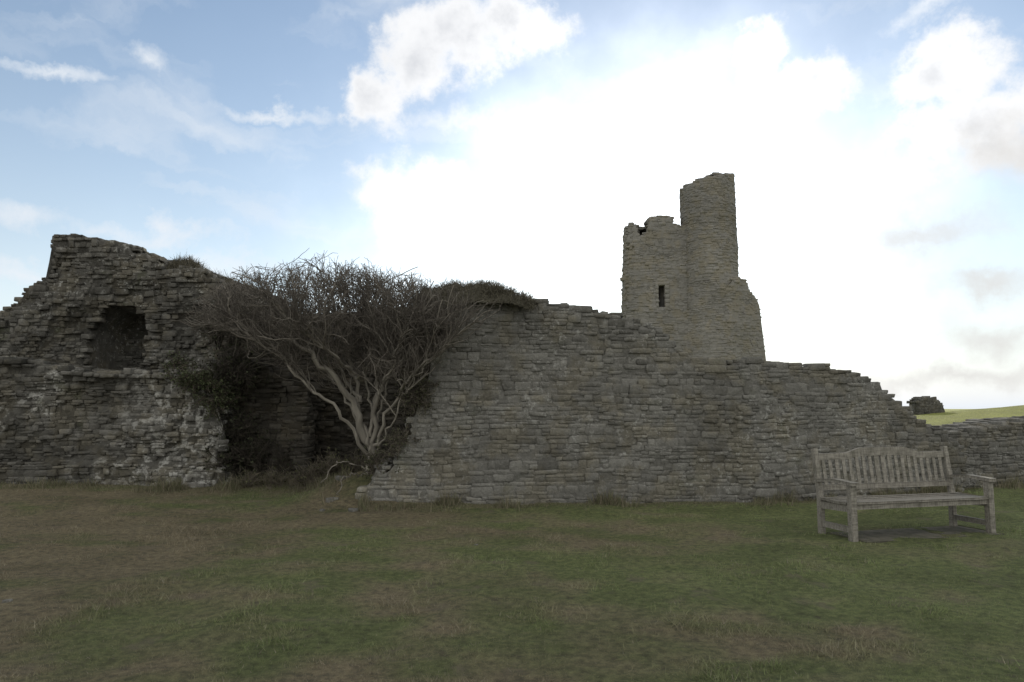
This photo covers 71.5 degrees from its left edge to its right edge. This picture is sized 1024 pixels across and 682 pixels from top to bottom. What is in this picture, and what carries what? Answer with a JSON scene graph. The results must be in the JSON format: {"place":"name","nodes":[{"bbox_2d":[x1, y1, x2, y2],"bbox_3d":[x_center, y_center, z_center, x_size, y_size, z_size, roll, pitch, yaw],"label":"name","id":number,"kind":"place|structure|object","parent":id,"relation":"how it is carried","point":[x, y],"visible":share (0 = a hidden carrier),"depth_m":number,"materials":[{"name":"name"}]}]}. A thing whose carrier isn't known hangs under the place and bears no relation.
{"place":"outdoors","nodes":[
{"label":"outdoors","id":0,"kind":"place"},
{"bbox_2d":[0,405,1023,681],"bbox_3d":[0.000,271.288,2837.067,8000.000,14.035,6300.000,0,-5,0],"label":"ground","id":1,"kind":"structure","parent":0,"point":[610,665],"depth_m":5.86,"materials":[{"name":"green plant"}]},
{"bbox_2d":[2,599,12,602],"bbox_3d":[-3.891,2.007,5.486,0.045,0.029,0.071,-3,-6,29],"label":"loose stone","id":2,"kind":"object","parent":1,"relation":"on","point":[7,600],"visible":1,"depth_m":5.47,"materials":[{"name":"grey stone"}]},
{"bbox_2d":[0,233,262,487],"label":"ruined gatehouse","id":3,"kind":"object","parent":1,"relation":"on","point":[88,341],"visible":0.82,"depth_m":13.19,"materials":[{"name":"stone"}]},
{"bbox_2d":[162,253,234,282],"bbox_3d":[-6.825,-1.464,15.597,1.672,1.049,1.342,0,-5,0],"label":"turf mound","id":4,"kind":"object","parent":3,"relation":"on","point":[177,262],"visible":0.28,"depth_m":15.35,"materials":[{"name":"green plant"}]},
{"bbox_2d":[158,350,246,423],"bbox_3d":[-5.648,0.821,12.884,1.623,1.340,0.812,0,-5,0],"label":"ivy plant","id":5,"kind":"object","parent":3,"relation":"attached to","point":[185,378],"visible":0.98,"depth_m":12.78,"materials":[{"name":"green plant"}]},
{"bbox_2d":[186,284,312,479],"bbox_3d":[-4.813,0.823,13.152,2.407,3.682,1.475,0,-5,0],"label":"bramble thicket","id":6,"kind":"object","parent":1,"relation":"on","point":[242,366],"visible":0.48,"depth_m":12.98,"materials":[{"name":"green plant"}]},
{"bbox_2d":[217,353,316,478],"bbox_3d":[-4.646,1.689,13.706,2.088,2.920,1.030,-1,-5,9],"label":"gateway jamb","id":7,"kind":"object","parent":1,"relation":"on","point":[277,403],"visible":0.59,"depth_m":13.34,"materials":[{"name":"stone"}]},
{"bbox_2d":[228,445,367,490],"bbox_3d":[-3.718,2.397,12.496,2.902,1.101,1.214,0,-5,0],"label":"bramble thicket","id":8,"kind":"object","parent":1,"relation":"on","point":[314,469],"visible":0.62,"depth_m":12.42,"materials":[{"name":"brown plant"}]},
{"bbox_2d":[213,303,436,475],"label":"wall","id":9,"kind":"structure","parent":1,"relation":"on","point":[333,430],"depth_m":14.19,"materials":[{"name":"stone"}]},
{"bbox_2d":[156,249,501,494],"bbox_3d":[-2.819,0.265,11.303,5.344,4.203,3.935,0,-5,0],"label":"hawthorn tree","id":10,"kind":"object","parent":1,"relation":"on","point":[292,311],"visible":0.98,"depth_m":10.91,"materials":[{"name":"brown plant"}]},
{"bbox_2d":[326,497,338,502],"bbox_3d":[-2.704,2.383,10.667,0.113,0.086,0.192,-4,-7,38],"label":"loose stone","id":11,"kind":"object","parent":1,"relation":"on","point":[330,499],"visible":0.87,"depth_m":10.61,"materials":[{"name":"grey stone"}]},
{"bbox_2d":[335,475,348,480],"bbox_3d":[-2.711,2.189,11.337,0.216,0.082,0.124,-4,-7,39],"label":"loose stone","id":12,"kind":"object","parent":1,"relation":"on","point":[338,477],"visible":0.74,"depth_m":11.29,"materials":[{"name":"grey stone"}]},
{"bbox_2d":[348,508,357,511],"bbox_3d":[-2.282,2.428,10.185,0.152,0.076,0.102,-4,-7,39],"label":"loose stone","id":13,"kind":"object","parent":1,"relation":"on","point":[352,509],"visible":0.71,"depth_m":10.15,"materials":[{"name":"grey stone"}]},
{"bbox_2d":[355,295,967,504],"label":"castle wall","id":14,"kind":"structure","parent":1,"relation":"on","point":[545,401],"depth_m":11.03,"materials":[{"name":"grey stone"}]},
{"bbox_2d":[356,374,441,480],"bbox_3d":[-1.693,1.359,10.888,1.344,1.827,0.890,0,-5,0],"label":"bramble thicket","id":15,"kind":"object","parent":14,"relation":"on","point":[417,394],"visible":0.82,"depth_m":10.80,"materials":[{"name":"green plant"}]},
{"bbox_2d":[396,274,537,339],"bbox_3d":[-0.723,-0.547,11.440,2.363,1.099,1.419,0,-5,0],"label":"turf mound","id":16,"kind":"object","parent":14,"relation":"on","point":[488,292],"visible":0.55,"depth_m":11.05,"materials":[{"name":"green plant"}]},
{"bbox_2d":[620,172,765,360],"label":"castle tower","id":17,"kind":"structure","parent":1,"relation":"on","point":[685,286],"depth_m":30.51,"materials":[{"name":"stone"}]},
{"bbox_2d":[654,282,669,309],"bbox_3d":[6.455,-1.910,30.819,0.718,1.226,0.516,0,-5,0],"label":"window","id":18,"kind":"structure","parent":17,"relation":"in","point":[666,302],"depth_m":30.59,"materials":[{"name":"stone"}]},
{"bbox_2d":[907,396,944,414],"bbox_3d":[23.530,4.115,40.457,1.650,1.964,1.360,0,-5,0],"label":"masonry stump","id":19,"kind":"object","parent":1,"relation":"on","point":[921,405],"visible":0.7,"depth_m":39.92,"materials":[{"name":"stone"}]},
{"bbox_2d":[932,416,1023,487],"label":"boundary wall","id":20,"kind":"structure","parent":1,"relation":"on","point":[994,447],"depth_m":13.18,"materials":[{"name":"grey stone"}]},
{"bbox_2d":[0,461,1023,512],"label":"long grass","id":21,"kind":"structure","parent":0,"point":[173,485],"depth_m":11.40,"materials":[{"name":"green plant"}]},
{"bbox_2d":[0,0,1023,408],"label":"sky","id":22,"kind":"structure","parent":0,"point":[874,149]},
{"bbox_2d":[827,525,1003,542],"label":"pavement","id":23,"kind":"structure","parent":0,"point":[876,536],"depth_m":8.36,"materials":[{"name":"grey stone"}]},
{"bbox_2d":[811,446,996,541],"bbox_3d":[4.659,1.810,8.465,2.032,1.055,0.707,1,-6,-15],"label":"park bench","id":24,"kind":"object","parent":23,"relation":"on","point":[851,503],"visible":0.96,"depth_m":8.56,"materials":[{"name":"grey wood"}]}
]}

